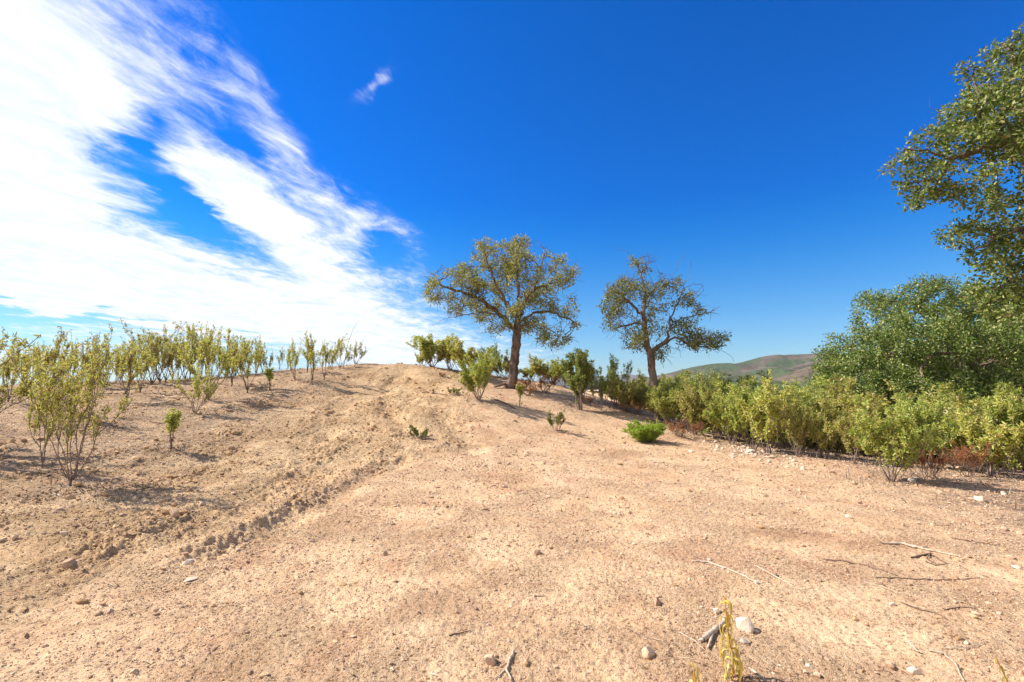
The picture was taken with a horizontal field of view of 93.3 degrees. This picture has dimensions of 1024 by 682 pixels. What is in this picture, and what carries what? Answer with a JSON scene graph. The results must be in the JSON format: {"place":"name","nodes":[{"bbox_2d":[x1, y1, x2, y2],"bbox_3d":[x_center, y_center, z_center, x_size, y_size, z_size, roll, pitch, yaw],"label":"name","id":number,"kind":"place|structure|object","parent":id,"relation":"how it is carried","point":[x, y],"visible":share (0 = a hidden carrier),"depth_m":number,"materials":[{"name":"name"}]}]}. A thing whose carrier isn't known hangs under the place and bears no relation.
{"place":"outdoors","nodes":[
{"label":"outdoors","id":0,"kind":"place"},
{"bbox_2d":[0,363,1023,681],"bbox_3d":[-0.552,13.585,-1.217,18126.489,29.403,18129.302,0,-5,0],"label":"ground","id":1,"kind":"structure","parent":0,"point":[786,649],"depth_m":4.51,"materials":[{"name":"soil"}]},
{"bbox_2d":[1,342,37,401],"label":"rockrose shrub","id":2,"kind":"object","parent":1,"relation":"on","point":[6,370],"visible":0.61,"depth_m":13.27,"materials":[{"name":"green plant"}]},
{"bbox_2d":[0,333,67,412],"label":"rockrose shrub","id":3,"kind":"object","parent":1,"relation":"on","point":[21,391],"visible":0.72,"depth_m":8.80,"materials":[{"name":"green plant"}]},
{"bbox_2d":[1,326,89,420],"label":"rockrose shrub","id":4,"kind":"object","parent":1,"relation":"on","point":[53,354],"visible":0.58,"depth_m":11.20,"materials":[{"name":"green plant"}]},
{"bbox_2d":[26,372,71,467],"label":"rockrose shrub","id":5,"kind":"object","parent":1,"relation":"on","point":[38,422],"visible":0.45,"depth_m":7.86,"materials":[{"name":"green plant"}]},
{"bbox_2d":[31,332,67,370],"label":"rockrose shrub","id":6,"kind":"object","parent":1,"relation":"on","point":[55,345],"visible":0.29,"depth_m":17.40,"materials":[{"name":"green plant"}]},
{"bbox_2d":[0,322,140,486],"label":"rockrose shrub","id":7,"kind":"object","parent":1,"relation":"on","point":[92,374],"visible":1,"depth_m":7.03,"materials":[{"name":"green plant"}]},
{"bbox_2d":[79,342,91,391],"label":"rockrose shrub","id":8,"kind":"object","parent":1,"relation":"on","point":[85,359],"visible":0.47,"depth_m":15.57,"materials":[{"name":"green plant"}]},
{"bbox_2d":[76,331,139,385],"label":"rockrose shrub","id":9,"kind":"object","parent":1,"relation":"on","point":[105,361],"visible":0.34,"depth_m":16.47,"materials":[{"name":"green plant"}]},
{"bbox_2d":[111,336,150,400],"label":"rockrose shrub","id":10,"kind":"object","parent":1,"relation":"on","point":[129,375],"visible":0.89,"depth_m":13.53,"materials":[{"name":"green plant"}]},
{"bbox_2d":[113,337,156,392],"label":"rockrose shrub","id":11,"kind":"object","parent":1,"relation":"on","point":[146,360],"visible":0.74,"depth_m":15.16,"materials":[{"name":"green plant"}]},
{"bbox_2d":[119,327,183,384],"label":"rockrose shrub","id":12,"kind":"object","parent":1,"relation":"on","point":[164,363],"visible":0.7,"depth_m":17.45,"materials":[{"name":"green plant"}]},
{"bbox_2d":[119,318,190,381],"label":"rockrose shrub","id":13,"kind":"object","parent":1,"relation":"on","point":[159,342],"visible":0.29,"depth_m":18.93,"materials":[{"name":"green plant"}]},
{"bbox_2d":[141,328,183,381],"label":"rockrose shrub","id":14,"kind":"object","parent":1,"relation":"on","point":[170,360],"visible":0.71,"depth_m":17.94,"materials":[{"name":"green plant"}]},
{"bbox_2d":[164,407,182,448],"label":"rockrose shrub","id":15,"kind":"object","parent":1,"relation":"on","point":[172,419],"visible":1,"depth_m":9.21,"materials":[{"name":"green plant"}]},
{"bbox_2d":[159,320,204,378],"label":"rockrose shrub","id":16,"kind":"object","parent":1,"relation":"on","point":[187,335],"visible":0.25,"depth_m":19.54,"materials":[{"name":"green plant"}]},
{"bbox_2d":[174,333,201,379],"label":"rockrose shrub","id":17,"kind":"object","parent":1,"relation":"on","point":[178,360],"visible":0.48,"depth_m":18.59,"materials":[{"name":"green plant"}]},
{"bbox_2d":[184,323,197,378],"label":"rockrose shrub","id":18,"kind":"object","parent":1,"relation":"on","point":[192,341],"visible":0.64,"depth_m":19.09,"materials":[{"name":"green plant"}]},
{"bbox_2d":[168,363,223,412],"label":"rockrose shrub","id":19,"kind":"object","parent":1,"relation":"on","point":[197,392],"visible":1,"depth_m":12.21,"materials":[{"name":"green plant"}]},
{"bbox_2d":[169,321,245,399],"bbox_3d":[-8.875,0.625,13.886,1.845,2.454,1.674,-4,-7,40],"label":"rockrose shrub","id":20,"kind":"object","parent":1,"relation":"on","point":[208,350],"visible":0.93,"depth_m":13.94,"materials":[{"name":"green plant"}]},
{"bbox_2d":[226,334,241,385],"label":"rockrose shrub","id":21,"kind":"object","parent":1,"relation":"on","point":[235,345],"visible":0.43,"depth_m":16.27,"materials":[{"name":"green plant"}]},
{"bbox_2d":[214,333,257,375],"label":"rockrose shrub","id":22,"kind":"object","parent":1,"relation":"on","point":[220,349],"visible":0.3,"depth_m":19.75,"materials":[{"name":"green plant"}]},
{"bbox_2d":[232,335,265,392],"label":"rockrose shrub","id":23,"kind":"object","parent":1,"relation":"on","point":[245,353],"visible":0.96,"depth_m":15.28,"materials":[{"name":"green plant"}]},
{"bbox_2d":[244,334,265,374],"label":"rockrose shrub","id":24,"kind":"object","parent":1,"relation":"on","point":[256,353],"visible":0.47,"depth_m":19.72,"materials":[{"name":"green plant"}]},
{"bbox_2d":[263,365,274,389],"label":"rockrose shrub","id":25,"kind":"object","parent":1,"relation":"on","point":[268,373],"visible":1,"depth_m":15.93,"materials":[{"name":"green plant"}]},
{"bbox_2d":[286,337,301,378],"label":"rockrose shrub","id":26,"kind":"object","parent":1,"relation":"on","point":[296,358],"visible":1,"depth_m":17.52,"materials":[{"name":"green plant"}]},
{"bbox_2d":[300,331,318,383],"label":"rockrose shrub","id":27,"kind":"object","parent":1,"relation":"on","point":[311,355],"visible":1,"depth_m":16.99,"materials":[{"name":"green plant"}]},
{"bbox_2d":[316,333,348,379],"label":"rockrose shrub","id":28,"kind":"object","parent":1,"relation":"on","point":[325,353],"visible":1,"depth_m":17.84,"materials":[{"name":"green plant"}]},
{"bbox_2d":[329,340,355,366],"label":"rockrose shrub","id":29,"kind":"object","parent":1,"relation":"on","point":[347,355],"visible":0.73,"depth_m":21.02,"materials":[{"name":"green plant"}]},
{"bbox_2d":[343,340,369,363],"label":"rockrose shrub","id":30,"kind":"object","parent":1,"relation":"on","point":[361,352],"visible":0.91,"depth_m":22.07,"materials":[{"name":"green plant"}]},
{"bbox_2d":[408,425,428,438],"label":"rockrose shrub","id":31,"kind":"object","parent":1,"relation":"on","point":[416,431],"visible":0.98,"depth_m":11.08,"materials":[{"name":"green plant"}]},
{"bbox_2d":[405,333,451,366],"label":"rockrose shrub","id":32,"kind":"object","parent":1,"relation":"on","point":[428,347],"visible":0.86,"depth_m":22.71,"materials":[{"name":"green plant"}]},
{"bbox_2d":[433,333,458,369],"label":"rockrose shrub","id":33,"kind":"object","parent":1,"relation":"on","point":[446,355],"visible":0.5,"depth_m":22.55,"materials":[{"name":"green plant"}]},
{"bbox_2d":[446,335,491,371],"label":"rockrose shrub","id":34,"kind":"object","parent":1,"relation":"on","point":[457,351],"visible":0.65,"depth_m":21.23,"materials":[{"name":"green plant"}]},
{"bbox_2d":[451,346,500,399],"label":"rockrose shrub","id":35,"kind":"object","parent":1,"relation":"on","point":[480,373],"visible":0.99,"depth_m":15.46,"materials":[{"name":"green plant"}]},
{"bbox_2d":[484,654,495,665],"bbox_3d":[-0.116,1.736,2.630,0.060,0.071,0.073,-7,-15,27],"label":"stone","id":36,"kind":"object","parent":1,"relation":"on","point":[489,659],"visible":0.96,"depth_m":2.61,"materials":[{"name":"beige stone"}]},
{"bbox_2d":[480,341,509,377],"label":"rockrose shrub","id":37,"kind":"object","parent":1,"relation":"on","point":[498,355],"visible":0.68,"depth_m":22.49,"materials":[{"name":"green plant"}]},
{"bbox_2d":[418,233,586,388],"bbox_3d":[-0.429,-1.399,20.158,7.304,7.064,4.518,0,-5,0],"label":"oak tree","id":38,"kind":"object","parent":1,"relation":"on","point":[513,265],"visible":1,"depth_m":19.94,"materials":[{"name":"green plant"}]},
{"bbox_2d":[493,649,514,679],"bbox_3d":[-0.003,1.735,2.587,0.097,0.024,0.286,-2,-6,21],"label":"stick","id":39,"kind":"object","parent":1,"relation":"on","point":[511,656],"visible":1,"depth_m":2.56,"materials":[{"name":"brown wood"}]},
{"bbox_2d":[0,363,1022,511],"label":"dry grass","id":40,"kind":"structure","parent":1,"relation":"on","point":[592,419],"depth_m":10.80,"materials":[{"name":"beige plant"}]},
{"bbox_2d":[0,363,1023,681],"bbox_3d":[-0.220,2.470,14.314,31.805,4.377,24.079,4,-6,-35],"label":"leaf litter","id":41,"kind":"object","parent":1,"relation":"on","point":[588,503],"visible":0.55,"depth_m":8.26,"materials":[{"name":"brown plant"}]},
{"bbox_2d":[0,362,1023,681],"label":"soil crumbs","id":42,"kind":"object","parent":1,"relation":"on","point":[174,532],"visible":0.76,"depth_m":7.34,"materials":[{"name":"brown soil"}]},
{"bbox_2d":[518,362,539,379],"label":"rockrose shrub","id":43,"kind":"object","parent":1,"relation":"on","point":[526,371],"visible":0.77,"depth_m":23.02,"materials":[{"name":"green plant"}]},
{"bbox_2d":[38,400,1022,658],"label":"twig litter","id":44,"kind":"object","parent":1,"relation":"on","point":[782,502],"visible":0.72,"depth_m":4.68,"materials":[{"name":"brown wood"}]},
{"bbox_2d":[516,373,561,392],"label":"dry bush","id":45,"kind":"object","parent":1,"relation":"on","point":[544,380],"visible":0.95,"depth_m":19.40,"materials":[{"name":"brown plant"}]},
{"bbox_2d":[529,354,552,379],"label":"rockrose shrub","id":46,"kind":"object","parent":1,"relation":"on","point":[538,361],"visible":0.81,"depth_m":22.72,"materials":[{"name":"green plant"}]},
{"bbox_2d":[539,357,562,380],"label":"rockrose shrub","id":47,"kind":"object","parent":1,"relation":"on","point":[549,376],"visible":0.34,"depth_m":22.54,"materials":[{"name":"green plant"}]},
{"bbox_2d":[547,411,566,431],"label":"rockrose shrub","id":48,"kind":"object","parent":1,"relation":"on","point":[559,417],"visible":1,"depth_m":13.22,"materials":[{"name":"green plant"}]},
{"bbox_2d":[547,359,574,387],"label":"rockrose shrub","id":49,"kind":"object","parent":1,"relation":"on","point":[556,373],"visible":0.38,"depth_m":21.82,"materials":[{"name":"green plant"}]},
{"bbox_2d":[559,347,598,410],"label":"rockrose shrub","id":50,"kind":"object","parent":1,"relation":"on","point":[578,382],"visible":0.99,"depth_m":17.05,"materials":[{"name":"green plant"}]},
{"bbox_2d":[586,369,615,409],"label":"rockrose shrub","id":51,"kind":"object","parent":1,"relation":"on","point":[592,378],"visible":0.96,"depth_m":17.24,"materials":[{"name":"green plant"}]},
{"bbox_2d":[597,372,630,404],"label":"rockrose shrub","id":52,"kind":"object","parent":1,"relation":"on","point":[615,381],"visible":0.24,"depth_m":18.20,"materials":[{"name":"green plant"}]},
{"bbox_2d":[597,352,633,407],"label":"rockrose shrub","id":53,"kind":"object","parent":1,"relation":"on","point":[623,375],"visible":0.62,"depth_m":17.83,"materials":[{"name":"green plant"}]},
{"bbox_2d":[604,377,638,410],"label":"rockrose shrub","id":54,"kind":"object","parent":1,"relation":"on","point":[627,394],"visible":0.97,"depth_m":17.54,"materials":[{"name":"green plant"}]},
{"bbox_2d":[615,399,648,413],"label":"dry bush","id":55,"kind":"object","parent":1,"relation":"on","point":[631,405],"visible":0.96,"depth_m":17.43,"materials":[{"name":"brown plant"}]},
{"bbox_2d":[632,379,648,411],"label":"rockrose shrub","id":56,"kind":"object","parent":1,"relation":"on","point":[639,398],"visible":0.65,"depth_m":17.97,"materials":[{"name":"green plant"}]},
{"bbox_2d":[631,368,650,409],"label":"rockrose shrub","id":57,"kind":"object","parent":1,"relation":"on","point":[641,379],"visible":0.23,"depth_m":20.20,"materials":[{"name":"green plant"}]},
{"bbox_2d":[620,419,668,442],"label":"heath bush","id":58,"kind":"object","parent":1,"relation":"on","point":[639,431],"visible":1,"depth_m":12.72,"materials":[{"name":"green plant"}]},
{"bbox_2d":[642,646,654,658],"bbox_3d":[0.767,1.747,2.707,0.088,0.075,0.053,4,-6,-36],"label":"stone","id":59,"kind":"object","parent":1,"relation":"on","point":[648,652],"visible":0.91,"depth_m":2.69,"materials":[{"name":"beige stone"}]},
{"bbox_2d":[596,249,733,420],"bbox_3d":[5.361,-0.242,17.324,4.704,6.210,3.291,0,-5,0],"label":"oak tree","id":60,"kind":"object","parent":1,"relation":"on","point":[616,309],"visible":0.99,"depth_m":17.11,"materials":[{"name":"green plant"}]},
{"bbox_2d":[646,370,689,418],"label":"rockrose shrub","id":61,"kind":"object","parent":1,"relation":"on","point":[687,372],"visible":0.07,"depth_m":23.17,"materials":[{"name":"green plant"}]},
{"bbox_2d":[646,382,689,423],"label":"rockrose shrub","id":62,"kind":"object","parent":1,"relation":"on","point":[667,403],"visible":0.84,"depth_m":16.08,"materials":[{"name":"green plant"}]},
{"bbox_2d":[665,418,706,437],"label":"dry bush","id":63,"kind":"object","parent":1,"relation":"on","point":[673,427],"visible":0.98,"depth_m":14.06,"materials":[{"name":"brown plant"}]},
{"bbox_2d":[666,376,706,422],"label":"rockrose shrub","id":64,"kind":"object","parent":1,"relation":"on","point":[677,380],"visible":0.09,"depth_m":17.74,"materials":[{"name":"green plant"}]},
{"bbox_2d":[671,377,716,434],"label":"rockrose shrub","id":65,"kind":"object","parent":1,"relation":"on","point":[686,402],"visible":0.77,"depth_m":14.77,"materials":[{"name":"green plant"}]},
{"bbox_2d":[689,660,700,681],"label":"yellow plant","id":66,"kind":"object","parent":1,"relation":"on","point":[697,673],"visible":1,"depth_m":2.40,"materials":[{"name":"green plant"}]},
{"bbox_2d":[688,368,715,387],"bbox_3d":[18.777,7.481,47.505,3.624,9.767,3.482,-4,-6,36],"label":"shrub","id":67,"kind":"object","parent":1,"relation":"on","point":[702,379],"visible":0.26,"depth_m":47.48,"materials":[{"name":"green plant"}]},
{"bbox_2d":[698,382,724,438],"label":"rockrose shrub","id":68,"kind":"object","parent":1,"relation":"on","point":[707,396],"visible":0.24,"depth_m":14.44,"materials":[{"name":"green plant"}]},
{"bbox_2d":[698,616,725,647],"bbox_3d":[1.219,1.755,2.931,0.072,0.038,0.438,-4,-7,38],"label":"stick","id":69,"kind":"object","parent":1,"relation":"on","point":[708,634],"visible":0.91,"depth_m":2.88,"materials":[{"name":"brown wood"}]},
{"bbox_2d":[692,560,753,580],"bbox_3d":[1.747,1.873,3.946,0.108,0.037,0.616,3,-6,-29],"label":"stick","id":70,"kind":"object","parent":1,"relation":"on","point":[712,563],"visible":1,"depth_m":4.04,"materials":[{"name":"brown wood"}]},
{"bbox_2d":[697,380,750,443],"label":"rockrose shrub","id":71,"kind":"object","parent":1,"relation":"on","point":[717,421],"visible":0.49,"depth_m":13.29,"materials":[{"name":"green plant"}]},
{"bbox_2d":[699,372,757,435],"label":"rockrose shrub","id":72,"kind":"object","parent":1,"relation":"on","point":[747,380],"visible":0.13,"depth_m":15.59,"materials":[{"name":"green plant"}]},
{"bbox_2d":[718,595,742,681],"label":"yellow plant","id":73,"kind":"object","parent":1,"relation":"on","point":[730,639],"visible":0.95,"depth_m":2.48,"materials":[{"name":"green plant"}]},
{"bbox_2d":[721,384,766,449],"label":"rockrose shrub","id":74,"kind":"object","parent":1,"relation":"on","point":[735,420],"visible":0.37,"depth_m":12.06,"materials":[{"name":"green plant"}]},
{"bbox_2d":[709,369,779,441],"bbox_3d":[8.095,2.159,16.033,4.322,2.502,1.888,5,-7,-43],"label":"rockrose shrub","id":75,"kind":"object","parent":1,"relation":"on","point":[741,382],"visible":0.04,"depth_m":15.79,"materials":[{"name":"green plant"}]},
{"bbox_2d":[736,617,753,632],"bbox_3d":[1.437,1.753,2.978,0.082,0.108,0.104,-1,-5,6],"label":"stone","id":76,"kind":"object","parent":1,"relation":"on","point":[745,624],"visible":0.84,"depth_m":2.95,"materials":[{"name":"white stone"}]},
{"bbox_2d":[678,433,818,472],"bbox_3d":[16.010,7.809,34.935,3.852,6.465,57.281,-2,-6,24],"label":"rubble","id":77,"kind":"object","parent":1,"relation":"on","point":[753,455],"visible":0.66,"depth_m":11.34,"materials":[{"name":"stone"}]},
{"bbox_2d":[735,368,809,453],"bbox_3d":[5.866,1.675,11.445,1.596,2.038,1.541,6,-7,-25],"label":"rockrose shrub","id":78,"kind":"object","parent":1,"relation":"on","point":[770,424],"visible":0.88,"depth_m":11.23,"materials":[{"name":"green plant"}]},
{"bbox_2d":[721,374,830,438],"bbox_3d":[9.586,2.565,18.367,4.545,2.656,2.040,-3,-6,27],"label":"rockrose shrub","id":79,"kind":"object","parent":1,"relation":"on","point":[753,378],"visible":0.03,"depth_m":17.98,"materials":[{"name":"green plant"}]},
{"bbox_2d":[750,385,820,448],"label":"rockrose shrub","id":80,"kind":"object","parent":1,"relation":"on","point":[780,432],"visible":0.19,"depth_m":12.76,"materials":[{"name":"green plant"}]},
{"bbox_2d":[773,388,813,456],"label":"rockrose shrub","id":81,"kind":"object","parent":1,"relation":"on","point":[794,429],"visible":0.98,"depth_m":10.74,"materials":[{"name":"green plant"}]},
{"bbox_2d":[775,379,836,448],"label":"rockrose shrub","id":82,"kind":"object","parent":1,"relation":"on","point":[820,384],"depth_m":16.98,"materials":[{"name":"green plant"}]},
{"bbox_2d":[791,389,846,457],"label":"rockrose shrub","id":83,"kind":"object","parent":1,"relation":"on","point":[822,428],"visible":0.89,"depth_m":10.65,"materials":[{"name":"green plant"}]},
{"bbox_2d":[836,396,881,463],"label":"rockrose shrub","id":84,"kind":"object","parent":1,"relation":"on","point":[847,442],"visible":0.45,"depth_m":9.87,"materials":[{"name":"green plant"}]},
{"bbox_2d":[802,373,947,455],"bbox_3d":[9.403,1.935,12.550,3.019,2.305,2.195,-4,-7,38],"label":"rockrose shrub","id":85,"kind":"object","parent":1,"relation":"on","point":[839,398],"visible":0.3,"depth_m":12.70,"materials":[{"name":"green plant"}]},
{"bbox_2d":[848,394,947,481],"bbox_3d":[6.309,1.624,7.951,1.312,1.468,1.070,0,-2,30],"label":"rockrose shrub","id":86,"kind":"object","parent":1,"relation":"on","point":[900,432],"visible":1,"depth_m":7.81,"materials":[{"name":"green plant"}]},
{"bbox_2d":[801,272,1023,409],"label":"oak tree","id":87,"kind":"object","parent":1,"relation":"on","point":[948,330],"visible":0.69,"depth_m":17.66,"materials":[{"name":"green plant"}]},
{"bbox_2d":[881,541,960,556],"bbox_3d":[3.877,1.964,4.591,0.164,0.036,0.585,5,-7,-43],"label":"stick","id":88,"kind":"object","parent":1,"relation":"on","point":[910,545],"visible":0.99,"depth_m":4.60,"materials":[{"name":"brown wood"}]},
{"bbox_2d":[885,392,967,468],"bbox_3d":[8.281,1.760,9.446,1.267,1.555,1.554,1,-8,9],"label":"rockrose shrub","id":89,"kind":"object","parent":1,"relation":"on","point":[923,417],"visible":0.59,"depth_m":9.35,"materials":[{"name":"green plant"}]},
{"bbox_2d":[875,577,980,579],"bbox_3d":[3.288,1.866,3.794,0.835,0.016,0.054,0,-5,0],"label":"stick","id":90,"kind":"object","parent":1,"relation":"on","point":[924,578],"visible":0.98,"depth_m":3.80,"materials":[{"name":"brown wood"}]},
{"bbox_2d":[911,552,948,565],"bbox_3d":[3.703,1.919,4.254,0.321,0.030,0.250,2,-5,-16],"label":"stick","id":91,"kind":"object","parent":1,"relation":"on","point":[921,555],"visible":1,"depth_m":4.30,"materials":[{"name":"brown wood"}]},
{"bbox_2d":[904,443,966,479],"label":"dry bush","id":92,"kind":"object","parent":1,"relation":"on","point":[922,460],"visible":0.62,"depth_m":8.03,"materials":[{"name":"brown plant"}]},
{"bbox_2d":[874,22,1023,330],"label":"oak tree","id":93,"kind":"object","parent":1,"relation":"on","point":[982,126],"visible":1,"depth_m":8.49,"materials":[{"name":"green plant"}]},
{"bbox_2d":[914,405,985,465],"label":"rockrose shrub","id":94,"kind":"object","parent":1,"relation":"on","point":[942,409],"visible":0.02,"depth_m":10.08,"materials":[{"name":"green plant"}]},
{"bbox_2d":[920,386,982,465],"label":"rockrose shrub","id":95,"kind":"object","parent":1,"relation":"on","point":[939,419],"visible":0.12,"depth_m":10.15,"materials":[{"name":"green plant"}]},
{"bbox_2d":[926,382,1009,465],"bbox_3d":[12.466,2.378,13.012,2.173,2.367,2.664,0,0,31],"label":"rockrose shrub","id":96,"kind":"object","parent":1,"relation":"on","point":[954,397],"visible":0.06,"depth_m":13.40,"materials":[{"name":"green plant"}]},
{"bbox_2d":[941,438,999,477],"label":"dry bush","id":97,"kind":"object","parent":1,"relation":"on","point":[974,456],"visible":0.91,"depth_m":8.30,"materials":[{"name":"brown plant"}]},
{"bbox_2d":[940,390,1023,476],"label":"rockrose shrub","id":98,"kind":"object","parent":1,"relation":"on","point":[994,436],"visible":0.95,"depth_m":8.54,"materials":[{"name":"green plant"}]},
{"bbox_2d":[979,381,1023,467],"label":"rockrose shrub","id":99,"kind":"object","parent":1,"relation":"on","point":[1012,419],"visible":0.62,"depth_m":8.65,"materials":[{"name":"green plant"}]},
{"bbox_2d":[1002,453,1022,469],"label":"rockrose shrub","id":100,"kind":"object","parent":1,"relation":"on","point":[1013,463],"visible":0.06,"depth_m":11.40,"materials":[{"name":"green plant"}]},
{"bbox_2d":[0,0,1023,384],"label":"sky","id":101,"kind":"structure","parent":0,"point":[279,171],"materials":[{"name":"blue"}]},
{"bbox_2d":[585,350,1005,389],"bbox_3d":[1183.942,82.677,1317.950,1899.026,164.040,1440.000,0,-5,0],"label":"hills","id":102,"kind":"structure","parent":0,"point":[779,365],"depth_m":1380.06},
{"bbox_2d":[648,361,1023,397],"bbox_3d":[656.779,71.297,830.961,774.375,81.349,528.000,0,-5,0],"label":"hills","id":103,"kind":"structure","parent":0,"point":[801,374],"depth_m":869.75,"materials":[{"name":"brown soil"}]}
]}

